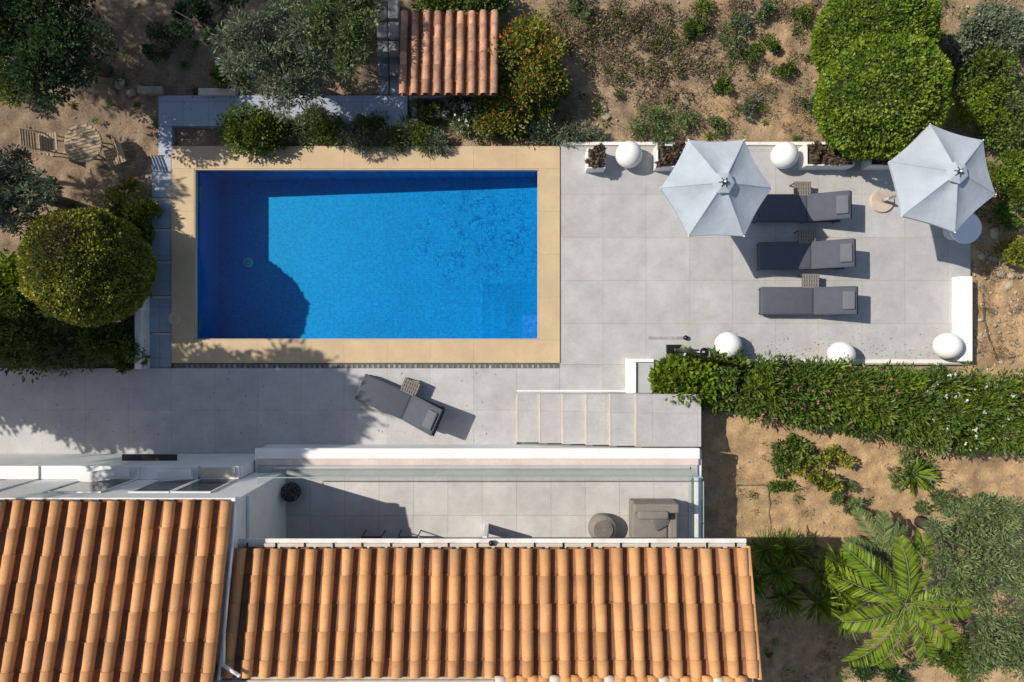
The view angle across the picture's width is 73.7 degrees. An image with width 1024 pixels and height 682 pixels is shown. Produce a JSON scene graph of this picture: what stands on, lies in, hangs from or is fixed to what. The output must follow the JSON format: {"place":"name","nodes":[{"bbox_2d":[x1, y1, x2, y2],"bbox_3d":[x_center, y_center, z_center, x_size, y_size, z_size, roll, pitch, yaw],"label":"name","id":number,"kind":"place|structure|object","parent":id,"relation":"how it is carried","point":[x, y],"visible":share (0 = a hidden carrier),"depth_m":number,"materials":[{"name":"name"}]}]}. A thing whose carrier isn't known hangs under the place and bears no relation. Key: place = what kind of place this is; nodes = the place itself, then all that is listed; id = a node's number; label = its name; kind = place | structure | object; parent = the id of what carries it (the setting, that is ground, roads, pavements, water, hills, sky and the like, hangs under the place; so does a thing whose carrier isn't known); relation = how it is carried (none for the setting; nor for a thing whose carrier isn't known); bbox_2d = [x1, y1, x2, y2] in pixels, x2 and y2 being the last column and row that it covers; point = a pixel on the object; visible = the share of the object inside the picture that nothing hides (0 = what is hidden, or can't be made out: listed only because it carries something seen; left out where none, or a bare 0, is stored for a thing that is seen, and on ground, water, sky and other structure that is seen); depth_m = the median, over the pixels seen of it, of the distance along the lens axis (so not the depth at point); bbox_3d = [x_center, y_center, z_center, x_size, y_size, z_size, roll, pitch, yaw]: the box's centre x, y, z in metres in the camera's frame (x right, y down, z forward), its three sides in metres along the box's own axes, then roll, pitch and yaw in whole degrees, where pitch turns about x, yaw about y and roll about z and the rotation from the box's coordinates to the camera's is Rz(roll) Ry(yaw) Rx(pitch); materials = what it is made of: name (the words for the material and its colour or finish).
{"place":"outdoors","nodes":[
{"label":"outdoors","id":0,"kind":"place"},
{"bbox_2d":[137,86,408,367],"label":"garden path","id":1,"kind":"structure","parent":0,"point":[175,111],"depth_m":15.96,"materials":[{"name":"grey concrete"}]},
{"bbox_2d":[0,142,970,453],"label":"terrace","id":2,"kind":"structure","parent":0,"point":[638,266],"depth_m":16.00,"materials":[{"name":"grey ceramic"}]},
{"bbox_2d":[355,374,444,435],"bbox_3d":[-2.563,1.448,15.602,2.042,0.796,0.640,24,90,0],"label":"sun lounger","id":3,"kind":"object","parent":2,"relation":"on","point":[422,414],"visible":1,"depth_m":15.66,"materials":[{"name":"fabric"}]},
{"bbox_2d":[585,142,607,172],"bbox_3d":[1.903,-4.204,15.673,0.544,0.654,0.624,0,90,0],"label":"planter","id":4,"kind":"object","parent":2,"relation":"on","point":[595,158],"visible":1,"depth_m":15.50,"materials":[{"name":"white plastic"}]},
{"bbox_2d":[615,141,641,167],"bbox_3d":[2.681,-4.281,15.685,0.610,0.630,0.610,0,90,0],"label":"sphere lamp","id":5,"kind":"object","parent":2,"relation":"on","point":[628,154],"visible":1,"depth_m":15.46,"materials":[{"name":"white plastic"}]},
{"bbox_2d":[653,140,685,170],"bbox_3d":[3.642,-4.231,15.671,0.818,0.659,0.678,0,90,0],"label":"planter","id":6,"kind":"object","parent":2,"relation":"on","point":[666,157],"visible":0.75,"depth_m":15.52,"materials":[{"name":"white plastic"}]},
{"bbox_2d":[648,335,708,356],"bbox_3d":[3.651,0.114,14.942,0.927,2.115,0.500,0,90,0],"label":"outdoor shower","id":7,"kind":"object","parent":2,"relation":"on","point":[702,351],"visible":0.88,"depth_m":15.97,"materials":[{"name":"metal"}]},
{"bbox_2d":[647,344,725,410],"bbox_3d":[4.016,0.885,15.501,1.703,1.033,1.585,39,90,0],"label":"hibiscus bush","id":8,"kind":"object","parent":2,"relation":"on","point":[691,376],"visible":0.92,"depth_m":15.30,"materials":[{"name":"green plant"}]},
{"bbox_2d":[660,139,772,236],"bbox_3d":[4.107,-3.074,14.557,2.272,2.885,1.971,0,90,0],"label":"parasol","id":9,"kind":"object","parent":2,"relation":"on","point":[716,188],"visible":1,"depth_m":13.60,"materials":[{"name":"fabric"}]},
{"bbox_2d":[696,345,753,417],"bbox_3d":[4.909,0.868,15.462,1.411,1.104,1.672,-27,90,0],"label":"hibiscus bush","id":10,"kind":"object","parent":2,"relation":"on","point":[728,382],"visible":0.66,"depth_m":15.37,"materials":[{"name":"green plant"}]},
{"bbox_2d":[714,332,741,357],"bbox_3d":[4.955,0.094,15.685,0.610,0.630,0.610,0,90,0],"label":"sphere lamp","id":11,"kind":"object","parent":2,"relation":"on","point":[730,342],"visible":0.91,"depth_m":15.45,"materials":[{"name":"white plastic"}]},
{"bbox_2d":[770,141,798,168],"bbox_3d":[6.256,-4.265,15.685,0.610,0.630,0.610,0,90,0],"label":"sphere lamp","id":12,"kind":"object","parent":2,"relation":"on","point":[784,155],"visible":1,"depth_m":15.47,"materials":[{"name":"white plastic"}]},
{"bbox_2d":[752,190,851,223],"bbox_3d":[6.609,-3.058,15.608,2.049,0.784,0.640,0,90,0],"label":"sun lounger","id":13,"kind":"object","parent":2,"relation":"on","point":[834,207],"visible":0.79,"depth_m":15.66,"materials":[{"name":"fabric"}]},
{"bbox_2d":[756,238,855,270],"bbox_3d":[6.692,-1.966,15.591,2.028,0.819,0.640,-1,90,0],"label":"sun lounger","id":14,"kind":"object","parent":2,"relation":"on","point":[837,254],"visible":1,"depth_m":15.66,"materials":[{"name":"fabric"}]},
{"bbox_2d":[758,286,857,314],"bbox_3d":[6.756,-0.920,15.620,2.063,0.759,0.640,0,90,0],"label":"sun lounger","id":15,"kind":"object","parent":2,"relation":"on","point":[838,300],"visible":1,"depth_m":15.66,"materials":[{"name":"fabric"}]},
{"bbox_2d":[799,140,857,169],"bbox_3d":[7.271,-4.279,15.670,1.249,0.659,0.667,0,90,0],"label":"planter","id":16,"kind":"object","parent":2,"relation":"on","point":[817,155],"visible":0.64,"depth_m":15.58,"materials":[{"name":"white plastic"}]},
{"bbox_2d":[827,341,855,365],"bbox_3d":[7.558,0.314,15.685,0.610,0.630,0.610,0,90,0],"label":"sphere lamp","id":17,"kind":"object","parent":2,"relation":"on","point":[838,349],"visible":0.7,"depth_m":15.46,"materials":[{"name":"white plastic"}]},
{"bbox_2d":[869,123,996,232],"bbox_3d":[8.652,-3.273,14.557,2.174,2.885,2.213,0,90,0],"label":"parasol","id":18,"kind":"object","parent":2,"relation":"on","point":[941,179],"visible":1,"depth_m":13.62,"materials":[{"name":"fabric"}]},
{"bbox_2d":[932,333,963,358],"bbox_3d":[10.004,0.110,15.685,0.610,0.630,0.610,0,90,0],"label":"sphere lamp","id":19,"kind":"object","parent":2,"relation":"on","point":[947,345],"visible":1,"depth_m":15.48,"materials":[{"name":"white plastic"}]},
{"bbox_2d":[942,214,981,243],"bbox_3d":[10.307,-2.573,15.750,0.720,0.500,0.720,0,90,0],"label":"round table","id":20,"kind":"object","parent":2,"relation":"on","point":[969,230],"visible":0.6,"depth_m":15.50,"materials":[{"name":"white plastic"}]},
{"bbox_2d":[0,0,1023,681],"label":"ground","id":21,"kind":"structure","parent":0,"point":[726,440],"depth_m":16.14,"materials":[{"name":"soil"}]},
{"bbox_2d":[0,249,28,304],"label":"green bush","id":22,"kind":"object","parent":21,"relation":"on","point":[8,271],"visible":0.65,"depth_m":15.46,"materials":[{"name":"green plant"}]},
{"bbox_2d":[0,142,74,239],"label":"olive tree","id":23,"kind":"object","parent":21,"relation":"on","point":[12,191],"visible":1,"depth_m":14.16,"materials":[{"name":"green plant"}]},
{"bbox_2d":[0,280,78,383],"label":"green bush","id":24,"kind":"object","parent":21,"relation":"on","point":[17,326],"visible":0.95,"depth_m":15.49,"materials":[{"name":"green plant"}]},
{"bbox_2d":[17,127,67,156],"bbox_3d":[-10.715,-4.570,15.671,0.547,1.017,0.426,-5,90,0],"label":"garden chair","id":25,"kind":"object","parent":21,"relation":"on","point":[50,139],"visible":0.98,"depth_m":15.67,"materials":[{"name":"brown wood"}]},
{"bbox_2d":[0,0,118,115],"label":"carob tree","id":26,"kind":"object","parent":21,"relation":"on","point":[45,45],"visible":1,"depth_m":13.54,"materials":[{"name":"green plant"}]},
{"bbox_2d":[27,339,100,376],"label":"green bush","id":27,"kind":"object","parent":21,"relation":"on","point":[80,359],"visible":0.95,"depth_m":15.70,"materials":[{"name":"green plant"}]},
{"bbox_2d":[14,206,158,327],"bbox_3d":[-9.206,-1.601,14.866,2.696,2.659,2.657,0,90,0],"label":"topiary ball","id":28,"kind":"object","parent":21,"relation":"on","point":[86,267],"visible":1,"depth_m":14.07,"materials":[{"name":"green plant"}]},
{"bbox_2d":[64,124,111,162],"bbox_3d":[-9.699,-4.473,15.783,0.875,0.726,0.873,-14,90,0],"label":"garden table","id":29,"kind":"object","parent":21,"relation":"on","point":[83,148],"visible":1,"depth_m":15.42,"materials":[{"name":"brown wood"}]},
{"bbox_2d":[69,320,135,365],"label":"green bush","id":30,"kind":"object","parent":21,"relation":"on","point":[103,346],"visible":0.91,"depth_m":15.59,"materials":[{"name":"green plant"}]},
{"bbox_2d":[103,136,137,171],"bbox_3d":[-9.064,-4.267,15.671,0.546,1.017,0.426,-20,90,0],"label":"garden chair","id":31,"kind":"object","parent":21,"relation":"on","point":[117,151],"visible":1,"depth_m":15.67,"materials":[{"name":"brown wood"}]},
{"bbox_2d":[96,175,164,233],"bbox_3d":[-8.780,-3.081,15.625,1.311,0.837,1.298,30,90,0],"label":"vine bush","id":32,"kind":"object","parent":21,"relation":"on","point":[147,209],"visible":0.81,"depth_m":15.60,"materials":[{"name":"green plant"}]},
{"bbox_2d":[112,331,150,374],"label":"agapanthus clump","id":33,"kind":"object","parent":21,"relation":"on","point":[127,364],"visible":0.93,"depth_m":15.70,"materials":[{"name":"green plant"}]},
{"bbox_2d":[135,295,149,368],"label":"retaining wall","id":34,"kind":"structure","parent":21,"relation":"on","point":[142,324],"depth_m":15.79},
{"bbox_2d":[140,20,181,61],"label":"green bush","id":35,"kind":"object","parent":21,"relation":"on","point":[150,34],"visible":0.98,"depth_m":15.59,"materials":[{"name":"green plant"}]},
{"bbox_2d":[168,0,248,47],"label":"fruit tree","id":36,"kind":"object","parent":21,"relation":"on","point":[181,10],"visible":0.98,"depth_m":14.32,"materials":[{"name":"green plant"}]},
{"bbox_2d":[210,100,291,158],"bbox_3d":[-5.978,-4.856,15.606,1.818,0.923,1.333,0,90,0],"label":"pittosporum bush","id":37,"kind":"object","parent":21,"relation":"on","point":[257,129],"visible":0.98,"depth_m":15.51,"materials":[{"name":"green plant"}]},
{"bbox_2d":[208,0,333,122],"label":"olive tree","id":38,"kind":"object","parent":21,"relation":"on","point":[251,54],"visible":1,"depth_m":14.01,"materials":[{"name":"green plant"}]},
{"bbox_2d":[278,113,326,148],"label":"lavender shrub","id":39,"kind":"object","parent":21,"relation":"on","point":[293,133],"visible":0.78,"depth_m":15.84,"materials":[{"name":"green plant"}]},
{"bbox_2d":[292,103,327,133],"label":"lavender shrub","id":40,"kind":"object","parent":21,"relation":"on","point":[307,112],"visible":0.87,"depth_m":15.79,"materials":[{"name":"green plant"}]},
{"bbox_2d":[307,112,354,146],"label":"lavender shrub","id":41,"kind":"object","parent":21,"relation":"on","point":[331,128],"visible":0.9,"depth_m":15.80,"materials":[{"name":"green plant"}]},
{"bbox_2d":[282,0,386,82],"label":"olive tree","id":42,"kind":"object","parent":21,"relation":"on","point":[349,17],"visible":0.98,"depth_m":14.04,"materials":[{"name":"green plant"}]},
{"bbox_2d":[332,122,379,155],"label":"lavender shrub","id":43,"kind":"object","parent":21,"relation":"on","point":[357,141],"visible":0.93,"depth_m":15.81,"materials":[{"name":"green plant"}]},
{"bbox_2d":[171,146,559,362],"bbox_3d":[-3.424,-2.024,16.485,9.088,1.030,5.072,0,90,0],"label":"pool coping","id":44,"kind":"object","parent":21,"relation":"on","point":[188,163],"visible":0.98,"depth_m":15.97,"materials":[{"name":"stone"}]},
{"bbox_2d":[197,171,537,338],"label":"swimming pool","id":45,"kind":"structure","parent":21,"relation":"in","point":[311,254],"depth_m":17.06,"materials":[{"name":"liquid"}]},
{"bbox_2d":[351,109,390,141],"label":"lavender shrub","id":46,"kind":"object","parent":21,"relation":"on","point":[366,121],"visible":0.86,"depth_m":15.80,"materials":[{"name":"green plant"}]},
{"bbox_2d":[0,443,761,681],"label":"white villa","id":47,"kind":"object","parent":21,"relation":"on","point":[176,568],"visible":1,"depth_m":12.28,"materials":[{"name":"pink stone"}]},
{"bbox_2d":[0,454,581,548],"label":"windows","id":48,"kind":"structure","parent":47,"relation":"in","point":[91,479],"depth_m":14.08,"materials":[{"name":"white glass"}]},
{"bbox_2d":[588,513,615,537],"bbox_3d":[1.968,4.070,14.900,0.617,0.399,0.620,0,90,0],"label":"wicker pouf","id":49,"kind":"object","parent":47,"relation":"on","point":[601,525],"visible":0.95,"depth_m":14.73,"materials":[{"name":"beige wicker"}]},
{"bbox_2d":[629,498,678,537],"bbox_3d":[3.049,3.873,14.670,0.960,0.700,0.870,0,90,0],"label":"armchair","id":50,"kind":"object","parent":47,"relation":"on","point":[652,517],"visible":0.81,"depth_m":14.55,"materials":[{"name":"grey fabric"}]},
{"bbox_2d":[362,119,411,158],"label":"lavender shrub","id":51,"kind":"object","parent":21,"relation":"on","point":[383,136],"visible":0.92,"depth_m":15.78,"materials":[{"name":"green plant"}]},
{"bbox_2d":[393,121,436,157],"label":"lavender shrub","id":52,"kind":"object","parent":21,"relation":"on","point":[413,137],"visible":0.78,"depth_m":15.74,"materials":[{"name":"green plant"}]},
{"bbox_2d":[376,0,467,120],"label":"stone steps","id":53,"kind":"structure","parent":21,"relation":"on","point":[389,34],"depth_m":15.74,"materials":[{"name":"stone"}]},
{"bbox_2d":[409,98,441,129],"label":"jasmine shrub","id":54,"kind":"object","parent":21,"relation":"on","point":[426,114],"visible":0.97,"depth_m":15.76,"materials":[{"name":"green plant"}]},
{"bbox_2d":[416,125,450,155],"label":"lavender shrub","id":55,"kind":"object","parent":21,"relation":"on","point":[433,143],"visible":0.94,"depth_m":15.79,"materials":[{"name":"green plant"}]},
{"bbox_2d":[399,9,497,103],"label":"tiled shed","id":56,"kind":"structure","parent":21,"relation":"on","point":[441,53],"depth_m":14.88,"materials":[{"name":"tile"}]},
{"bbox_2d":[409,0,515,19],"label":"hedge shrub","id":57,"kind":"object","parent":21,"relation":"on","point":[475,5],"visible":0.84,"depth_m":15.12,"materials":[{"name":"green plant"}]},
{"bbox_2d":[436,96,492,137],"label":"jasmine shrub","id":58,"kind":"object","parent":21,"relation":"on","point":[456,106],"visible":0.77,"depth_m":15.62,"materials":[{"name":"green plant"}]},
{"bbox_2d":[468,78,538,141],"bbox_3d":[-0.186,-5.328,15.564,1.733,0.952,1.492,0,90,0],"label":"lantana bush","id":59,"kind":"object","parent":21,"relation":"on","point":[493,118],"visible":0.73,"depth_m":15.49,"materials":[{"name":"green plant"}]},
{"bbox_2d":[0,0,1023,681],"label":"herbs","id":60,"kind":"object","parent":21,"relation":"on","point":[524,136],"visible":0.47,"depth_m":15.94,"materials":[{"name":"green plant"}]},
{"bbox_2d":[16,0,1023,679],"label":"stones","id":61,"kind":"object","parent":21,"relation":"on","point":[994,232],"visible":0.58,"depth_m":16.12,"materials":[{"name":"stone"}]},
{"bbox_2d":[23,0,1023,681],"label":"dry grass","id":62,"kind":"structure","parent":21,"relation":"on","point":[717,62],"depth_m":15.94,"materials":[{"name":"beige plant"}]},
{"bbox_2d":[478,7,574,114],"bbox_3d":[0.368,-6.302,15.222,2.270,1.456,2.175,-26,90,0],"label":"lantana bush","id":63,"kind":"object","parent":21,"relation":"on","point":[547,53],"visible":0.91,"depth_m":15.11,"materials":[{"name":"green plant"}]},
{"bbox_2d":[518,113,575,143],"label":"jasmine shrub","id":64,"kind":"object","parent":21,"relation":"on","point":[537,122],"visible":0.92,"depth_m":15.86,"materials":[{"name":"green plant"}]},
{"bbox_2d":[524,68,571,122],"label":"lantana bush","id":65,"kind":"object","parent":21,"relation":"on","point":[545,109],"visible":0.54,"depth_m":15.57,"materials":[{"name":"green plant"}]},
{"bbox_2d":[541,119,607,148],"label":"rosemary shrub","id":66,"kind":"object","parent":21,"relation":"on","point":[588,132],"visible":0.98,"depth_m":15.88,"materials":[{"name":"green plant"}]},
{"bbox_2d":[516,390,700,446],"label":"garden steps","id":67,"kind":"structure","parent":21,"relation":"on","point":[619,418],"depth_m":15.52,"materials":[{"name":"grey ceramic"}]},
{"bbox_2d":[626,358,653,392],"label":"planter wall","id":68,"kind":"structure","parent":21,"relation":"on","point":[637,372],"depth_m":15.72,"materials":[{"name":"white paint"}]},
{"bbox_2d":[626,101,704,143],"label":"rosemary shrub","id":69,"kind":"object","parent":21,"relation":"on","point":[657,134],"visible":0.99,"depth_m":15.81,"materials":[{"name":"green plant"}]},
{"bbox_2d":[541,0,822,112],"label":"ice plant groundcover","id":70,"kind":"object","parent":21,"relation":"on","point":[679,66],"visible":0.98,"depth_m":15.79,"materials":[{"name":"green plant"}]},
{"bbox_2d":[716,20,744,60],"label":"cistus shrub","id":71,"kind":"object","parent":21,"relation":"on","point":[722,33],"visible":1,"depth_m":15.70,"materials":[{"name":"green plant"}]},
{"bbox_2d":[747,523,813,622],"bbox_3d":[5.927,5.313,15.620,1.871,1.500,2.319,0,90,0],"label":"dwarf fan palm","id":72,"kind":"object","parent":21,"relation":"on","point":[764,561],"visible":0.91,"depth_m":15.45,"materials":[{"name":"green plant"}]},
{"bbox_2d":[769,433,817,475],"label":"yellow shrub","id":73,"kind":"object","parent":21,"relation":"on","point":[784,456],"visible":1,"depth_m":15.88,"materials":[{"name":"green plant"}]},
{"bbox_2d":[774,529,826,575],"bbox_3d":[6.512,4.877,15.724,1.308,1.292,1.082,0,90,0],"label":"dwarf fan palm","id":74,"kind":"object","parent":21,"relation":"on","point":[807,549],"visible":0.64,"depth_m":15.46,"materials":[{"name":"green plant"}]},
{"bbox_2d":[728,350,913,443],"bbox_3d":[6.942,1.260,15.326,4.302,1.198,2.202,0,90,0],"label":"oleander hedge","id":75,"kind":"object","parent":21,"relation":"on","point":[848,395],"visible":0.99,"depth_m":15.14,"materials":[{"name":"green plant"}]},
{"bbox_2d":[790,444,856,493],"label":"yellow shrub","id":76,"kind":"object","parent":21,"relation":"on","point":[836,485],"visible":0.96,"depth_m":15.98,"materials":[{"name":"green plant"}]},
{"bbox_2d":[792,550,882,641],"bbox_3d":[7.281,5.592,15.456,2.079,1.829,1.956,12,90,0],"label":"dwarf fan palm","id":77,"kind":"object","parent":21,"relation":"on","point":[824,608],"visible":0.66,"depth_m":15.04,"materials":[{"name":"green plant"}]},
{"bbox_2d":[814,544,876,590],"bbox_3d":[7.501,5.029,15.478,1.552,1.784,1.027,22,90,0],"label":"dwarf fan palm","id":78,"kind":"object","parent":21,"relation":"on","point":[837,558],"visible":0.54,"depth_m":15.05,"materials":[{"name":"green plant"}]},
{"bbox_2d":[828,480,864,515],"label":"yellow shrub","id":79,"kind":"object","parent":21,"relation":"on","point":[852,504],"visible":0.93,"depth_m":16.09,"materials":[{"name":"green plant"}]},
{"bbox_2d":[809,0,941,79],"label":"topiary ball","id":80,"kind":"object","parent":21,"relation":"on","point":[839,25],"visible":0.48,"depth_m":14.04,"materials":[{"name":"green plant"}]},
{"bbox_2d":[841,507,915,585],"bbox_3d":[8.327,4.727,15.817,1.749,1.106,1.793,37,90,0],"label":"palm tree","id":81,"kind":"object","parent":21,"relation":"on","point":[872,546],"visible":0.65,"depth_m":15.45,"materials":[{"name":"green plant"}]},
{"bbox_2d":[812,30,954,161],"bbox_3d":[7.853,-5.188,14.654,2.741,2.919,2.720,0,90,0],"label":"topiary ball","id":82,"kind":"object","parent":21,"relation":"on","point":[891,95],"visible":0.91,"depth_m":13.72,"materials":[{"name":"green plant"}]},
{"bbox_2d":[849,652,918,681],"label":"groundcover plant","id":83,"kind":"object","parent":21,"relation":"on","point":[892,674],"visible":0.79,"depth_m":16.10,"materials":[{"name":"green plant"}]},
{"bbox_2d":[813,529,987,668],"bbox_3d":[8.453,5.689,15.294,3.472,2.151,3.157,0,90,0],"label":"palm tree","id":84,"kind":"object","parent":21,"relation":"on","point":[897,599],"visible":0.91,"depth_m":14.57,"materials":[{"name":"green plant"}]},
{"bbox_2d":[888,451,939,490],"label":"groundcover plant","id":85,"kind":"object","parent":21,"relation":"on","point":[910,461],"visible":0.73,"depth_m":16.20,"materials":[{"name":"green plant"}]},
{"bbox_2d":[893,455,941,497],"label":"agave","id":86,"kind":"object","parent":21,"relation":"on","point":[920,481],"visible":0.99,"depth_m":16.08,"materials":[{"name":"green plant"}]},
{"bbox_2d":[871,359,1023,462],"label":"oleander hedge","id":87,"kind":"object","parent":21,"relation":"on","point":[945,405],"visible":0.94,"depth_m":15.14,"materials":[{"name":"green plant"}]},
{"bbox_2d":[912,488,989,517],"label":"groundcover plant","id":88,"kind":"object","parent":21,"relation":"on","point":[944,501],"visible":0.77,"depth_m":16.13,"materials":[{"name":"green plant"}]},
{"bbox_2d":[937,31,972,65],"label":"mastic bush","id":89,"kind":"object","parent":21,"relation":"on","point":[957,50],"visible":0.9,"depth_m":15.37,"materials":[{"name":"green plant"}]},
{"bbox_2d":[952,276,971,360],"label":"retaining wall","id":90,"kind":"structure","parent":21,"relation":"on","point":[962,307],"depth_m":15.70,"materials":[{"name":"white paint"}]},
{"bbox_2d":[924,632,1001,681],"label":"groundcover plant","id":91,"kind":"object","parent":21,"relation":"on","point":[954,661],"visible":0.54,"depth_m":16.10,"materials":[{"name":"green plant"}]},
{"bbox_2d":[914,490,1023,620],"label":"olive tree","id":92,"kind":"object","parent":21,"relation":"on","point":[985,526],"visible":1,"depth_m":14.01,"materials":[{"name":"green plant"}]},
{"bbox_2d":[958,2,997,48],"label":"mastic bush","id":93,"kind":"object","parent":21,"relation":"on","point":[984,23],"visible":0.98,"depth_m":15.24,"materials":[{"name":"green plant"}]},
{"bbox_2d":[946,75,1015,131],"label":"mastic bush","id":94,"kind":"object","parent":21,"relation":"on","point":[978,107],"visible":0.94,"depth_m":15.59,"materials":[{"name":"green plant"}]},
{"bbox_2d":[941,600,1023,681],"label":"pepper tree","id":95,"kind":"object","parent":21,"relation":"on","point":[985,630],"visible":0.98,"depth_m":14.31,"materials":[{"name":"green plant"}]},
{"bbox_2d":[951,37,1021,100],"bbox_3d":[10.798,-6.152,15.566,1.696,0.974,1.472,0,90,0],"label":"mastic bush","id":96,"kind":"object","parent":21,"relation":"on","point":[995,65],"visible":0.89,"depth_m":15.43,"materials":[{"name":"green plant"}]},
{"bbox_2d":[974,0,1023,58],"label":"mastic bush","id":97,"kind":"object","parent":21,"relation":"on","point":[1013,21],"visible":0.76,"depth_m":15.40,"materials":[{"name":"green plant"}]},
{"bbox_2d":[974,99,1023,154],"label":"mastic bush","id":98,"kind":"object","parent":21,"relation":"on","point":[995,136],"visible":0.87,"depth_m":15.72,"materials":[{"name":"green plant"}]},
{"bbox_2d":[986,145,1023,197],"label":"mastic bush","id":99,"kind":"object","parent":21,"relation":"on","point":[1016,160],"visible":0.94,"depth_m":15.72,"materials":[{"name":"green plant"}]},
{"bbox_2d":[989,175,1023,231],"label":"mastic bush","id":100,"kind":"object","parent":21,"relation":"on","point":[1018,199],"visible":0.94,"depth_m":15.77,"materials":[{"name":"green plant"}]},
{"bbox_2d":[989,74,1023,125],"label":"mastic bush","id":101,"kind":"object","parent":21,"relation":"on","point":[1019,86],"visible":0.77,"depth_m":15.68,"materials":[{"name":"green plant"}]},
{"bbox_2d":[992,235,1023,268],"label":"mastic bush","id":102,"kind":"object","parent":21,"relation":"on","point":[1013,250],"visible":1,"depth_m":15.75,"materials":[{"name":"green plant"}]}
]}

